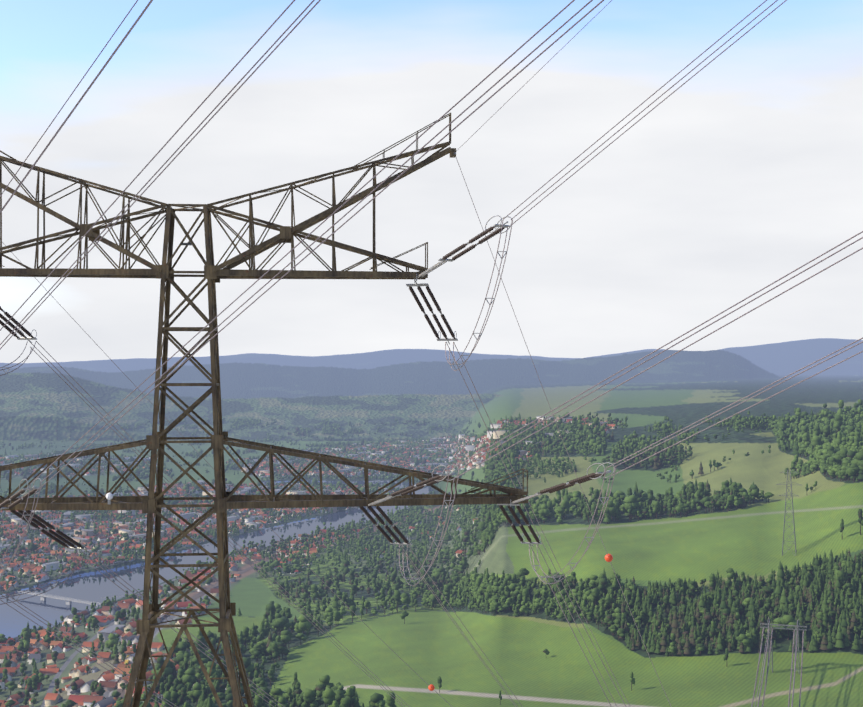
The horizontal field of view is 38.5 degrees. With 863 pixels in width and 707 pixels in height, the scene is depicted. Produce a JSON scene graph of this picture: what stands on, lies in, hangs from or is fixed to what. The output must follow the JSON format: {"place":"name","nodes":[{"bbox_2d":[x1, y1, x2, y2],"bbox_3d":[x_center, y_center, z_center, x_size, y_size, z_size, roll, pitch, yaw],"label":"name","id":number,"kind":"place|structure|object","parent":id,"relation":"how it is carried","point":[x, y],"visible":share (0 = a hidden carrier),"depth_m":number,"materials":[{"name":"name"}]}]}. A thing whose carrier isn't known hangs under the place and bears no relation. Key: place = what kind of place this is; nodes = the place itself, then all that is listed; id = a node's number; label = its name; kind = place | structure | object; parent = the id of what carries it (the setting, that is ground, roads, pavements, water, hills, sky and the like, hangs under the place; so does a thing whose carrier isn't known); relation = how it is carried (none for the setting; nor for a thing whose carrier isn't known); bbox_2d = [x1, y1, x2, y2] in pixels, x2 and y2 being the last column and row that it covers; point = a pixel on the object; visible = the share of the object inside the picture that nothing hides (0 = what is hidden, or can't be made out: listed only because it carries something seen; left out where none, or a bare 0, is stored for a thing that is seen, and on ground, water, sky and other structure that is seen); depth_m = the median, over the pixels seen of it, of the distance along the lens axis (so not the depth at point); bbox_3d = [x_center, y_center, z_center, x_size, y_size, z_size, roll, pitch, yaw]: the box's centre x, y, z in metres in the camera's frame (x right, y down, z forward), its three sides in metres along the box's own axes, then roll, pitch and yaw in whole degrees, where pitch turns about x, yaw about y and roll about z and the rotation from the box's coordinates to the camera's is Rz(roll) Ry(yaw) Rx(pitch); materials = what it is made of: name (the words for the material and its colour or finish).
{"place":"outdoors","nodes":[
{"label":"outdoors","id":0,"kind":"place"},
{"bbox_2d":[0,152,615,604],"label":"tower hardware","id":1,"kind":"object","parent":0,"point":[34,520],"visible":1,"depth_m":56.69,"materials":[{"name":"grey metal"}]},
{"bbox_2d":[0,338,862,706],"bbox_3d":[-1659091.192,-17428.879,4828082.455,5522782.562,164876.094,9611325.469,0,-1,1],"label":"terrain","id":2,"kind":"structure","parent":0,"point":[428,644],"depth_m":1591.67,"materials":[{"name":"green plant"}]},
{"bbox_2d":[1,493,434,706],"bbox_3d":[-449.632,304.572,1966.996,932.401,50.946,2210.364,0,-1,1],"label":"infrastructure","id":3,"kind":"object","parent":2,"relation":"on","point":[43,596],"visible":0.17,"depth_m":1342.71,"materials":[{"name":"grey concrete"}]},
{"bbox_2d":[0,113,527,706],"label":"tower","id":4,"kind":"structure","parent":2,"relation":"on","point":[152,503],"depth_m":55.49,"materials":[{"name":"metal"}]},
{"bbox_2d":[0,416,618,706],"bbox_3d":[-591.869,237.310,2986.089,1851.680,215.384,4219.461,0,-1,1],"label":"houses","id":5,"kind":"structure","parent":2,"relation":"on","point":[104,679],"depth_m":2008.48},
{"bbox_2d":[0,399,862,706],"bbox_3d":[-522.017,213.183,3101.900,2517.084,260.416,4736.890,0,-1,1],"label":"trees","id":6,"kind":"object","parent":2,"relation":"on","point":[828,441],"visible":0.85,"depth_m":1319.14,"materials":[{"name":"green plant"}]},
{"bbox_2d":[0,0,862,706],"bbox_3d":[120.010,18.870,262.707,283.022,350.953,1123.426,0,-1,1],"label":"conductors","id":7,"kind":"object","parent":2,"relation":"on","point":[446,342],"visible":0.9,"depth_m":43.02,"materials":[{"name":"silver metal"}]},
{"bbox_2d":[428,554,612,690],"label":"marker balls","id":8,"kind":"object","parent":7,"relation":"attached to","point":[608,557],"visible":0.96,"depth_m":97.61,"materials":[{"name":"orange"}]},
{"bbox_2d":[760,470,806,674],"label":"pylons","id":9,"kind":"object","parent":2,"relation":"on","point":[779,625],"visible":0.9,"depth_m":1003.19,"materials":[{"name":"grey metal"}]},
{"bbox_2d":[0,0,862,362],"label":"sky","id":10,"kind":"structure","parent":0,"point":[750,172],"materials":[{"name":"white"}]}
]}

